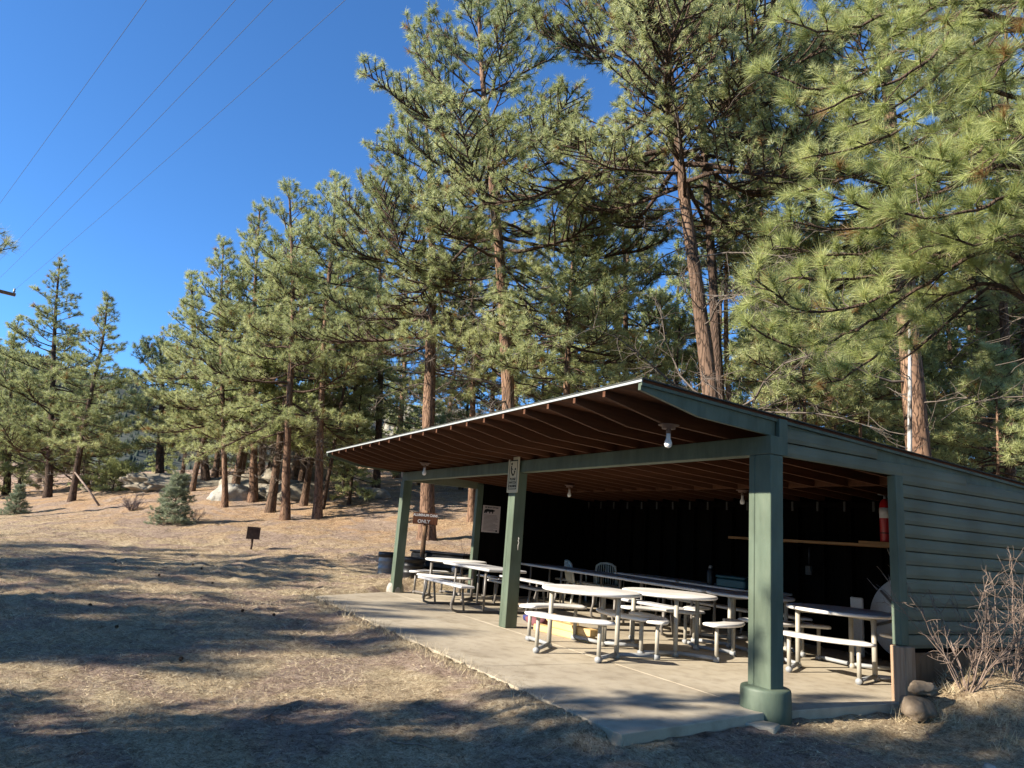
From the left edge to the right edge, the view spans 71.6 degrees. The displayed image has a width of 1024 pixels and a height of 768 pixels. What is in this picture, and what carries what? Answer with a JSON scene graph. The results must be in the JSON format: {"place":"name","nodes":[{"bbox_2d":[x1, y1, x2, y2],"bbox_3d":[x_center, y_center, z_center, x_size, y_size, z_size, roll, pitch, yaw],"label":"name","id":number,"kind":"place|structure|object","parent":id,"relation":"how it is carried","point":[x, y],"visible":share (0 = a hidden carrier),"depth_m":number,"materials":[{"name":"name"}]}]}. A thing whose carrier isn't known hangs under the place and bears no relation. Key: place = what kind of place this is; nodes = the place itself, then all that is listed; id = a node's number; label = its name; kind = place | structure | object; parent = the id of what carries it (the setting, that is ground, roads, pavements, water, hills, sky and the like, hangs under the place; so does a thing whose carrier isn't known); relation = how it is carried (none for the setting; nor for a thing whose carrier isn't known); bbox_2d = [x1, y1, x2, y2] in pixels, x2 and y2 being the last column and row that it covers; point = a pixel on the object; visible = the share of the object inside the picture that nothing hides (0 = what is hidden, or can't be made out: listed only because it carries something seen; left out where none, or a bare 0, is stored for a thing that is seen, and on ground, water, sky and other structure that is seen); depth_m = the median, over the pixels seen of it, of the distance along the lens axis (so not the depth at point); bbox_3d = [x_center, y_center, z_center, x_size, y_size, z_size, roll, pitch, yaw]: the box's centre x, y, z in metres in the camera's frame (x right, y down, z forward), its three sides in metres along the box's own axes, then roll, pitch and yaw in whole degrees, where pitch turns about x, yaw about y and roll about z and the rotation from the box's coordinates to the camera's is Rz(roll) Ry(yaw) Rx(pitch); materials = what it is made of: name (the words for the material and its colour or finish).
{"place":"outdoors","nodes":[
{"label":"outdoors","id":0,"kind":"place"},
{"bbox_2d":[2,355,269,471],"bbox_3d":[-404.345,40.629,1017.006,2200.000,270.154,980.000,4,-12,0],"label":"hill","id":1,"kind":"structure","parent":0,"point":[142,456],"depth_m":640.51,"materials":[{"name":"green plant"}]},
{"bbox_2d":[0,349,267,470],"bbox_3d":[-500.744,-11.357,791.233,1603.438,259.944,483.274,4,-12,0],"label":"distant forest","id":2,"kind":"object","parent":1,"relation":"on","point":[146,451],"visible":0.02,"depth_m":706.35,"materials":[{"name":"green plant"}]},
{"bbox_2d":[0,462,1023,767],"bbox_3d":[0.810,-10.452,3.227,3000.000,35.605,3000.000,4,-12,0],"label":"ground","id":3,"kind":"structure","parent":0,"point":[504,744],"depth_m":6.55,"materials":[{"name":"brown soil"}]},
{"bbox_2d":[0,483,32,514],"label":"spruce sapling","id":4,"kind":"object","parent":3,"relation":"on","point":[19,498],"visible":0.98,"depth_m":32.15,"materials":[{"name":"green plant"}]},
{"bbox_2d":[0,347,59,485],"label":"pine tree","id":5,"kind":"object","parent":3,"relation":"on","point":[14,458],"visible":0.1,"depth_m":51.45,"materials":[{"name":"green plant"}]},
{"bbox_2d":[0,334,72,494],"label":"pine tree","id":6,"kind":"object","parent":3,"relation":"on","point":[6,475],"visible":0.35,"depth_m":43.61,"materials":[{"name":"green plant"}]},
{"bbox_2d":[0,253,132,497],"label":"pine tree","id":7,"kind":"object","parent":3,"relation":"on","point":[29,387],"visible":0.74,"depth_m":39.94,"materials":[{"name":"green plant"}]},
{"bbox_2d":[32,289,137,501],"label":"pine tree","id":8,"kind":"object","parent":3,"relation":"on","point":[69,416],"visible":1,"depth_m":37.12,"materials":[{"name":"green plant"}]},
{"bbox_2d":[33,371,145,489],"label":"pine tree","id":9,"kind":"object","parent":3,"relation":"on","point":[120,416],"visible":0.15,"depth_m":45.85,"materials":[{"name":"green plant"}]},
{"bbox_2d":[83,457,144,491],"bbox_3d":[-22.191,5.084,39.394,3.428,2.254,2.797,4,-12,0],"label":"juniper bush","id":10,"kind":"object","parent":3,"relation":"on","point":[116,466],"visible":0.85,"depth_m":39.10,"materials":[{"name":"green plant"}]},
{"bbox_2d":[109,325,206,473],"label":"pine tree","id":11,"kind":"object","parent":3,"relation":"on","point":[139,402],"visible":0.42,"depth_m":42.53,"materials":[{"name":"green plant"}]},
{"bbox_2d":[119,473,221,492],"bbox_3d":[-17.301,5.696,38.208,6.124,1.492,4.534,15,-16,-42],"label":"boulder","id":12,"kind":"object","parent":3,"relation":"on","point":[142,482],"visible":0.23,"depth_m":37.01,"materials":[{"name":"stone"}]},
{"bbox_2d":[143,470,199,524],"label":"spruce sapling","id":13,"kind":"object","parent":3,"relation":"on","point":[172,509],"visible":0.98,"depth_m":25.33,"materials":[{"name":"green plant"}]},
{"bbox_2d":[137,268,244,480],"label":"pine tree","id":14,"kind":"object","parent":3,"relation":"on","point":[205,473],"visible":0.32,"depth_m":38.12,"materials":[{"name":"green plant"}]},
{"bbox_2d":[135,234,282,507],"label":"pine tree","id":15,"kind":"object","parent":3,"relation":"on","point":[176,401],"visible":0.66,"depth_m":30.61,"materials":[{"name":"green plant"}]},
{"bbox_2d":[173,312,244,491],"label":"pine tree","id":16,"kind":"object","parent":3,"relation":"on","point":[193,483],"visible":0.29,"depth_m":35.77,"materials":[{"name":"green plant"}]},
{"bbox_2d":[166,255,259,477],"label":"pine tree","id":17,"kind":"object","parent":3,"relation":"on","point":[214,474],"visible":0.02,"depth_m":40.71,"materials":[{"name":"green plant"}]},
{"bbox_2d":[206,483,248,500],"bbox_3d":[-12.644,5.188,31.865,1.986,1.442,1.575,4,-12,0],"label":"boulder","id":18,"kind":"object","parent":3,"relation":"on","point":[237,492],"visible":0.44,"depth_m":31.45,"materials":[{"name":"stone"}]},
{"bbox_2d":[203,232,287,483],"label":"pine tree","id":19,"kind":"object","parent":3,"relation":"on","point":[238,466],"visible":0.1,"depth_m":33.83,"materials":[{"name":"green plant"}]},
{"bbox_2d":[134,200,361,502],"bbox_3d":[-11.784,-1.672,32.945,8.957,14.484,8.323,12,-14,-31],"label":"pine tree","id":20,"kind":"object","parent":3,"relation":"on","point":[253,493],"visible":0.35,"depth_m":31.77,"materials":[{"name":"green plant"}]},
{"bbox_2d":[182,177,371,520],"bbox_3d":[-8.690,-1.614,28.116,6.898,14.166,6.667,4,-12,0],"label":"pine tree","id":21,"kind":"object","parent":3,"relation":"on","point":[286,417],"visible":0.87,"depth_m":27.52,"materials":[{"name":"green plant"}]},
{"bbox_2d":[225,214,339,512],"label":"pine tree","id":22,"kind":"object","parent":3,"relation":"on","point":[271,503],"visible":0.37,"depth_m":29.41,"materials":[{"name":"green plant"}]},
{"bbox_2d":[264,480,331,501],"bbox_3d":[-9.781,5.135,32.454,3.095,1.467,1.998,8,-12,-16],"label":"boulder","id":23,"kind":"object","parent":3,"relation":"on","point":[295,492],"visible":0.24,"depth_m":31.84,"materials":[{"name":"stone"}]},
{"bbox_2d":[257,215,368,479],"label":"pine tree","id":24,"kind":"object","parent":3,"relation":"on","point":[295,472],"visible":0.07,"depth_m":34.62,"materials":[{"name":"green plant"}]},
{"bbox_2d":[271,262,366,505],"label":"pine tree","id":25,"kind":"object","parent":3,"relation":"on","point":[304,499],"visible":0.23,"depth_m":30.81,"materials":[{"name":"green plant"}]},
{"bbox_2d":[251,168,390,518],"bbox_3d":[-7.724,-1.957,29.046,6.026,15.035,6.107,4,-12,0],"label":"pine tree","id":26,"kind":"object","parent":3,"relation":"on","point":[317,511],"visible":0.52,"depth_m":28.31,"materials":[{"name":"green plant"}]},
{"bbox_2d":[308,263,392,509],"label":"pine tree","id":27,"kind":"object","parent":3,"relation":"on","point":[371,384],"visible":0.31,"depth_m":30.47,"materials":[{"name":"green plant"}]},
{"bbox_2d":[323,368,382,505],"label":"pine tree","id":28,"kind":"object","parent":3,"relation":"on","point":[362,491],"visible":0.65,"depth_m":30.94,"materials":[{"name":"green plant"}]},
{"bbox_2d":[313,237,399,489],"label":"pine tree","id":29,"kind":"object","parent":3,"relation":"on","point":[380,414],"visible":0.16,"depth_m":34.62,"materials":[{"name":"green plant"}]},
{"bbox_2d":[327,186,426,488],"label":"pine tree","id":30,"kind":"object","parent":3,"relation":"on","point":[379,426],"visible":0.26,"depth_m":34.18,"materials":[{"name":"green plant"}]},
{"bbox_2d":[378,552,393,573],"bbox_3d":[-2.960,4.254,16.841,0.466,0.512,0.464,4,-12,0],"label":"trash can","id":31,"kind":"object","parent":3,"relation":"on","point":[385,561],"visible":0.66,"depth_m":16.66,"materials":[{"name":"metal"}]},
{"bbox_2d":[358,251,464,477],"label":"pine tree","id":32,"kind":"object","parent":3,"relation":"on","point":[401,420],"visible":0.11,"depth_m":42.36,"materials":[{"name":"green plant"}]},
{"bbox_2d":[403,557,424,578],"bbox_3d":[-2.309,4.261,16.441,0.572,0.472,0.569,4,-12,0],"label":"trash can","id":33,"kind":"object","parent":3,"relation":"on","point":[413,563],"visible":0.62,"depth_m":16.22,"materials":[{"name":"black metal"}]},
{"bbox_2d":[390,340,447,484],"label":"pine tree","id":34,"kind":"object","parent":3,"relation":"on","point":[441,420],"visible":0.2,"depth_m":38.15,"materials":[{"name":"green plant"}]},
{"bbox_2d":[282,104,557,540],"bbox_3d":[-2.929,-2.388,24.532,8.848,15.587,8.822,-2,-14,29],"label":"pine tree","id":35,"kind":"object","parent":3,"relation":"on","point":[400,325],"visible":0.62,"depth_m":23.59,"materials":[{"name":"green plant"}]},
{"bbox_2d":[413,511,437,557],"bbox_3d":[-2.183,3.952,17.465,0.620,1.651,0.150,3,-12,6],"label":"brown sign","id":36,"kind":"object","parent":3,"relation":"on","point":[426,518],"visible":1,"depth_m":17.51,"materials":[{"name":"brown wood"}]},
{"bbox_2d":[414,281,485,423],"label":"pine tree","id":37,"kind":"object","parent":3,"relation":"on","point":[455,366],"visible":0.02,"depth_m":44.98,"materials":[{"name":"green plant"}]},
{"bbox_2d":[399,204,549,521],"bbox_3d":[-1.318,-0.939,27.929,6.016,12.943,6.195,4,-12,0],"label":"pine tree","id":38,"kind":"object","parent":3,"relation":"on","point":[454,393],"visible":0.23,"depth_m":27.30,"materials":[{"name":"green plant"}]},
{"bbox_2d":[443,274,529,420],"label":"pine tree","id":39,"kind":"object","parent":3,"relation":"on","point":[466,402],"visible":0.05,"depth_m":34.30,"materials":[{"name":"green plant"}]},
{"bbox_2d":[353,0,676,414],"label":"pine tree","id":40,"kind":"object","parent":3,"relation":"on","point":[486,137],"visible":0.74,"depth_m":20.55,"materials":[{"name":"green plant"}]},
{"bbox_2d":[525,309,563,403],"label":"pine tree","id":41,"kind":"object","parent":3,"relation":"on","point":[554,387],"visible":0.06,"depth_m":30.66,"materials":[{"name":"green plant"}]},
{"bbox_2d":[518,244,610,399],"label":"pine tree","id":42,"kind":"object","parent":3,"relation":"on","point":[555,256],"visible":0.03,"depth_m":41.44,"materials":[{"name":"green plant"}]},
{"bbox_2d":[471,188,682,398],"bbox_3d":[1.908,-0.623,20.328,6.313,11.696,5.322,4,-12,0],"label":"pine tree","id":43,"kind":"object","parent":3,"relation":"on","point":[612,307],"visible":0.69,"depth_m":20.00,"materials":[{"name":"green plant"}]},
{"bbox_2d":[316,592,899,745],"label":"concrete slab","id":44,"kind":"structure","parent":3,"relation":"on","point":[576,672],"depth_m":7.71,"materials":[{"name":"grey concrete"}]},
{"bbox_2d":[410,549,469,572],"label":"picnic table","id":45,"kind":"object","parent":44,"relation":"on","point":[431,553],"visible":0.45,"depth_m":17.34,"materials":[{"name":"plastic"}]},
{"bbox_2d":[409,557,501,601],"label":"round picnic table","id":46,"kind":"object","parent":44,"relation":"on","point":[442,576],"visible":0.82,"depth_m":14.18,"materials":[{"name":"white plastic"}]},
{"bbox_2d":[418,561,548,613],"bbox_3d":[-0.546,3.613,12.614,1.722,0.737,1.860,11,-13,-28],"label":"long picnic table","id":47,"kind":"object","parent":44,"relation":"on","point":[481,567],"visible":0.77,"depth_m":12.41,"materials":[{"name":"grey metal"}]},
{"bbox_2d":[499,563,610,606],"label":"long picnic table","id":48,"kind":"object","parent":44,"relation":"on","point":[550,567],"visible":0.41,"depth_m":14.67,"materials":[{"name":"grey plastic"}]},
{"bbox_2d":[534,623,594,642],"bbox_3d":[0.716,3.478,9.925,0.140,0.085,1.150,13,-15,-36],"label":"lumber board","id":49,"kind":"object","parent":44,"relation":"on","point":[559,632],"visible":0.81,"depth_m":9.88,"materials":[{"name":"yellow wood"}]},
{"bbox_2d":[552,620,597,636],"bbox_3d":[0.831,3.379,9.832,0.140,0.085,0.950,12,-14,-32],"label":"lumber board","id":50,"kind":"object","parent":49,"relation":"on","point":[581,630],"visible":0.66,"depth_m":9.70,"materials":[{"name":"yellow wood"}]},
{"bbox_2d":[519,584,668,662],"bbox_3d":[0.961,2.945,8.892,1.924,0.738,1.859,11,-13,-28],"label":"round picnic table","id":51,"kind":"object","parent":44,"relation":"on","point":[604,593],"visible":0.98,"depth_m":8.51,"materials":[{"name":"white plastic"}]},
{"bbox_2d":[553,570,666,619],"bbox_3d":[1.816,3.921,13.208,1.722,0.737,1.860,11,-13,-28],"label":"long picnic table","id":52,"kind":"object","parent":44,"relation":"on","point":[620,577],"visible":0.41,"depth_m":13.24,"materials":[{"name":"grey plastic"}]},
{"bbox_2d":[614,572,701,621],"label":"picnic table","id":53,"kind":"object","parent":44,"relation":"on","point":[670,579],"visible":0.41,"depth_m":13.54,"materials":[{"name":"grey plastic"}]},
{"bbox_2d":[596,587,744,662],"bbox_3d":[2.036,3.135,9.396,1.836,0.738,1.929,11,-13,-28],"label":"round picnic table","id":54,"kind":"object","parent":44,"relation":"on","point":[676,596],"visible":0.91,"depth_m":9.14,"materials":[{"name":"white plastic"}]},
{"bbox_2d":[326,377,1023,725],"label":"picnic shelter","id":55,"kind":"object","parent":44,"relation":"on","point":[641,475],"visible":0.92,"depth_m":8.98,"materials":[{"name":"green wood"}]},
{"bbox_2d":[481,505,500,532],"bbox_3d":[-0.464,2.986,15.685,0.440,0.580,0.008,11,-13,-28],"label":"wildlife poster","id":56,"kind":"object","parent":55,"relation":"attached to","point":[490,519],"visible":1,"depth_m":15.68,"materials":[{"name":"paper"}]},
{"bbox_2d":[507,457,519,492],"bbox_3d":[0.020,1.375,10.763,0.015,0.540,0.310,11,-14,-30],"label":"safety sign","id":57,"kind":"object","parent":55,"relation":"attached to","point":[513,475],"visible":1,"depth_m":10.74,"materials":[{"name":"white"}]},
{"bbox_2d":[878,494,888,541],"bbox_3d":[5.287,1.873,10.056,0.170,0.719,0.182,0,-13,21],"label":"fire extinguisher","id":58,"kind":"object","parent":55,"relation":"attached to","point":[884,521],"visible":0.7,"depth_m":10.01,"materials":[{"name":"red metal"}]},
{"bbox_2d":[611,578,747,636],"bbox_3d":[2.683,3.641,11.562,1.722,0.737,1.860,11,-13,-28],"label":"long picnic table","id":59,"kind":"object","parent":44,"relation":"on","point":[683,586],"visible":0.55,"depth_m":11.36,"materials":[{"name":"grey metal"}]},
{"bbox_2d":[679,581,791,624],"bbox_3d":[3.724,3.805,11.988,0.760,0.729,1.830,11,-13,-28],"label":"folding table","id":60,"kind":"object","parent":44,"relation":"on","point":[705,584],"visible":0.33,"depth_m":12.06,"materials":[{"name":"grey plastic"}]},
{"bbox_2d":[716,574,748,589],"bbox_3d":[3.751,3.295,11.797,0.400,0.190,0.620,12,-14,-31],"label":"cooler","id":61,"kind":"object","parent":60,"relation":"on","point":[735,582],"visible":0.76,"depth_m":11.66,"materials":[{"name":"teal plastic"}]},
{"bbox_2d":[683,590,813,656],"bbox_3d":[3.515,3.467,10.428,1.880,0.738,1.914,11,-13,-28],"label":"round picnic table","id":62,"kind":"object","parent":44,"relation":"on","point":[732,596],"visible":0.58,"depth_m":10.24,"materials":[{"name":"white plastic"}]},
{"bbox_2d":[783,603,893,684],"bbox_3d":[4.023,3.153,8.754,1.917,0.738,1.873,11,-13,-28],"label":"picnic table","id":63,"kind":"object","parent":44,"relation":"on","point":[851,613],"visible":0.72,"depth_m":8.43,"materials":[{"name":"white plastic"}]},
{"bbox_2d":[870,581,891,653],"bbox_3d":[5.411,3.210,9.733,0.219,1.099,1.110,11,-13,-28],"label":"leaning tabletop","id":64,"kind":"object","parent":44,"relation":"on","point":[884,625],"visible":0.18,"depth_m":10.01,"materials":[{"name":"grey plastic"}]},
{"bbox_2d":[564,196,669,381],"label":"pine tree","id":65,"kind":"object","parent":3,"relation":"on","point":[652,291],"visible":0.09,"depth_m":38.91,"materials":[{"name":"green plant"}]},
{"bbox_2d":[549,174,721,392],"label":"pine tree","id":66,"kind":"object","parent":3,"relation":"on","point":[663,299],"visible":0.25,"depth_m":24.93,"materials":[{"name":"green plant"}]},
{"bbox_2d":[634,236,697,383],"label":"pine tree","id":67,"kind":"object","parent":3,"relation":"on","point":[676,245],"visible":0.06,"depth_m":38.11,"materials":[{"name":"green plant"}]},
{"bbox_2d":[656,305,698,390],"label":"pine tree","id":68,"kind":"object","parent":3,"relation":"on","point":[676,336],"visible":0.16,"depth_m":22.59,"materials":[{"name":"green plant"}]},
{"bbox_2d":[539,0,849,401],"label":"pine tree","id":69,"kind":"object","parent":3,"relation":"on","point":[705,188],"visible":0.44,"depth_m":17.47,"materials":[{"name":"green plant"}]},
{"bbox_2d":[449,0,940,441],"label":"pine tree","id":70,"kind":"object","parent":3,"relation":"on","point":[626,16],"visible":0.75,"depth_m":15.98,"materials":[{"name":"green plant"}]},
{"bbox_2d":[658,219,768,402],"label":"pine tree","id":71,"kind":"object","parent":3,"relation":"on","point":[688,305],"visible":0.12,"depth_m":33.21,"materials":[{"name":"green plant"}]},
{"bbox_2d":[650,124,812,404],"bbox_3d":[7.245,-1.821,22.877,5.047,14.666,5.550,7,-12,-14],"label":"pine tree","id":72,"kind":"object","parent":3,"relation":"on","point":[724,272],"visible":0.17,"depth_m":23.09,"materials":[{"name":"green plant"}]},
{"bbox_2d":[723,269,806,411],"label":"pine tree","id":73,"kind":"object","parent":3,"relation":"on","point":[746,332],"visible":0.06,"depth_m":27.99,"materials":[{"name":"green plant"}]},
{"bbox_2d":[737,223,858,435],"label":"pine tree","id":74,"kind":"object","parent":3,"relation":"on","point":[793,351],"visible":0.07,"depth_m":24.81,"materials":[{"name":"green plant"}]},
{"bbox_2d":[723,254,896,428],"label":"pine tree","id":75,"kind":"object","parent":3,"relation":"on","point":[755,354],"visible":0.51,"depth_m":16.20,"materials":[{"name":"green plant"}]},
{"bbox_2d":[777,233,880,438],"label":"pine tree","id":76,"kind":"object","parent":3,"relation":"on","point":[855,427],"visible":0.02,"depth_m":26.07,"materials":[{"name":"green plant"}]},
{"bbox_2d":[713,54,957,430],"bbox_3d":[9.046,-2.548,20.249,6.863,16.055,6.112,0,-13,21],"label":"pine tree","id":77,"kind":"object","parent":3,"relation":"on","point":[747,209],"visible":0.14,"depth_m":19.64,"materials":[{"name":"green plant"}]},
{"bbox_2d":[778,288,944,437],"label":"pine tree","id":78,"kind":"object","parent":3,"relation":"on","point":[898,422],"visible":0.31,"depth_m":17.52,"materials":[{"name":"green plant"}]},
{"bbox_2d":[821,246,904,446],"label":"pine tree","id":79,"kind":"object","parent":3,"relation":"on","point":[866,436],"visible":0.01,"depth_m":27.29,"materials":[{"name":"green plant"}]},
{"bbox_2d":[715,0,1023,456],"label":"pine tree","id":80,"kind":"object","parent":3,"relation":"on","point":[920,430],"visible":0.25,"depth_m":15.42,"materials":[{"name":"green plant"}]},
{"bbox_2d":[722,0,1023,420],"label":"pine tree","id":81,"kind":"object","parent":3,"relation":"on","point":[985,238],"visible":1,"depth_m":8.03,"materials":[{"name":"green plant"}]},
{"bbox_2d":[818,157,971,440],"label":"pine tree","id":82,"kind":"object","parent":3,"relation":"on","point":[947,356],"visible":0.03,"depth_m":26.85,"materials":[{"name":"green plant"}]},
{"bbox_2d":[858,272,964,451],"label":"pine tree","id":83,"kind":"object","parent":3,"relation":"on","point":[874,434],"visible":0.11,"depth_m":24.36,"materials":[{"name":"green plant"}]},
{"bbox_2d":[869,322,955,451],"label":"pine tree","id":84,"kind":"object","parent":3,"relation":"on","point":[909,420],"visible":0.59,"depth_m":13.52,"materials":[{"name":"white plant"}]},
{"bbox_2d":[898,695,937,721],"bbox_3d":[3.839,3.069,6.690,0.312,0.238,0.341,6,-12,-7],"label":"boulder","id":85,"kind":"object","parent":3,"relation":"on","point":[914,707],"visible":0.97,"depth_m":6.61,"materials":[{"name":"stone"}]},
{"bbox_2d":[908,680,938,696],"bbox_3d":[3.906,2.904,6.764,0.290,0.143,0.246,8,-12,-17],"label":"boulder","id":86,"kind":"object","parent":85,"relation":"on","point":[921,688],"visible":1,"depth_m":6.68,"materials":[{"name":"stone"}]},
{"bbox_2d":[875,315,974,465],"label":"pine tree","id":87,"kind":"object","parent":3,"relation":"on","point":[934,367],"visible":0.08,"depth_m":20.43,"materials":[{"name":"green plant"}]},
{"bbox_2d":[881,262,1000,470],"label":"pine tree","id":88,"kind":"object","parent":3,"relation":"on","point":[950,343],"visible":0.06,"depth_m":27.59,"materials":[{"name":"green plant"}]},
{"bbox_2d":[867,553,1023,693],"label":"bare shrub","id":89,"kind":"object","parent":3,"relation":"on","point":[983,647],"visible":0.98,"depth_m":6.92,"materials":[{"name":"brown plant"}]},
{"bbox_2d":[885,659,1023,758],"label":"dry grass tufts","id":90,"kind":"object","parent":3,"relation":"on","point":[948,674],"visible":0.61,"depth_m":6.67,"materials":[{"name":"plant"}]},
{"bbox_2d":[891,5,1023,470],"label":"pine tree","id":91,"kind":"object","parent":3,"relation":"on","point":[990,319],"visible":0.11,"depth_m":23.10,"materials":[{"name":"green plant"}]},
{"bbox_2d":[912,4,1023,480],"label":"pine tree","id":92,"kind":"object","parent":3,"relation":"on","point":[1003,298],"visible":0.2,"depth_m":20.37,"materials":[{"name":"green plant"}]},
{"bbox_2d":[928,341,1023,482],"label":"pine tree","id":93,"kind":"object","parent":3,"relation":"on","point":[987,370],"visible":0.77,"depth_m":16.89,"materials":[{"name":"green plant"}]},
{"bbox_2d":[937,192,1023,475],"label":"pine tree","id":94,"kind":"object","parent":3,"relation":"on","point":[1020,353],"visible":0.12,"depth_m":22.27,"materials":[{"name":"green plant"}]},
{"bbox_2d":[943,173,1023,481],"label":"pine tree","id":95,"kind":"object","parent":3,"relation":"on","point":[963,356],"visible":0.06,"depth_m":24.96,"materials":[{"name":"green plant"}]},
{"bbox_2d":[955,294,1023,481],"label":"pine tree","id":96,"kind":"object","parent":3,"relation":"on","point":[983,315],"visible":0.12,"depth_m":21.83,"materials":[{"name":"green plant"}]},
{"bbox_2d":[963,547,1023,681],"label":"bare shrub","id":97,"kind":"object","parent":3,"relation":"on","point":[1016,666],"visible":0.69,"depth_m":7.12,"materials":[{"name":"brown plant"}]},
{"bbox_2d":[0,0,1023,413],"label":"sky","id":98,"kind":"structure","parent":0,"point":[307,116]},
{"bbox_2d":[850,597,871,657],"bbox_3d":[5.023,3.496,10.221,0.251,0.815,0.212,14,-15,-39],"label":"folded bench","id":99,"kind":"object","parent":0,"point":[858,624],"visible":0.66,"depth_m":10.13,"materials":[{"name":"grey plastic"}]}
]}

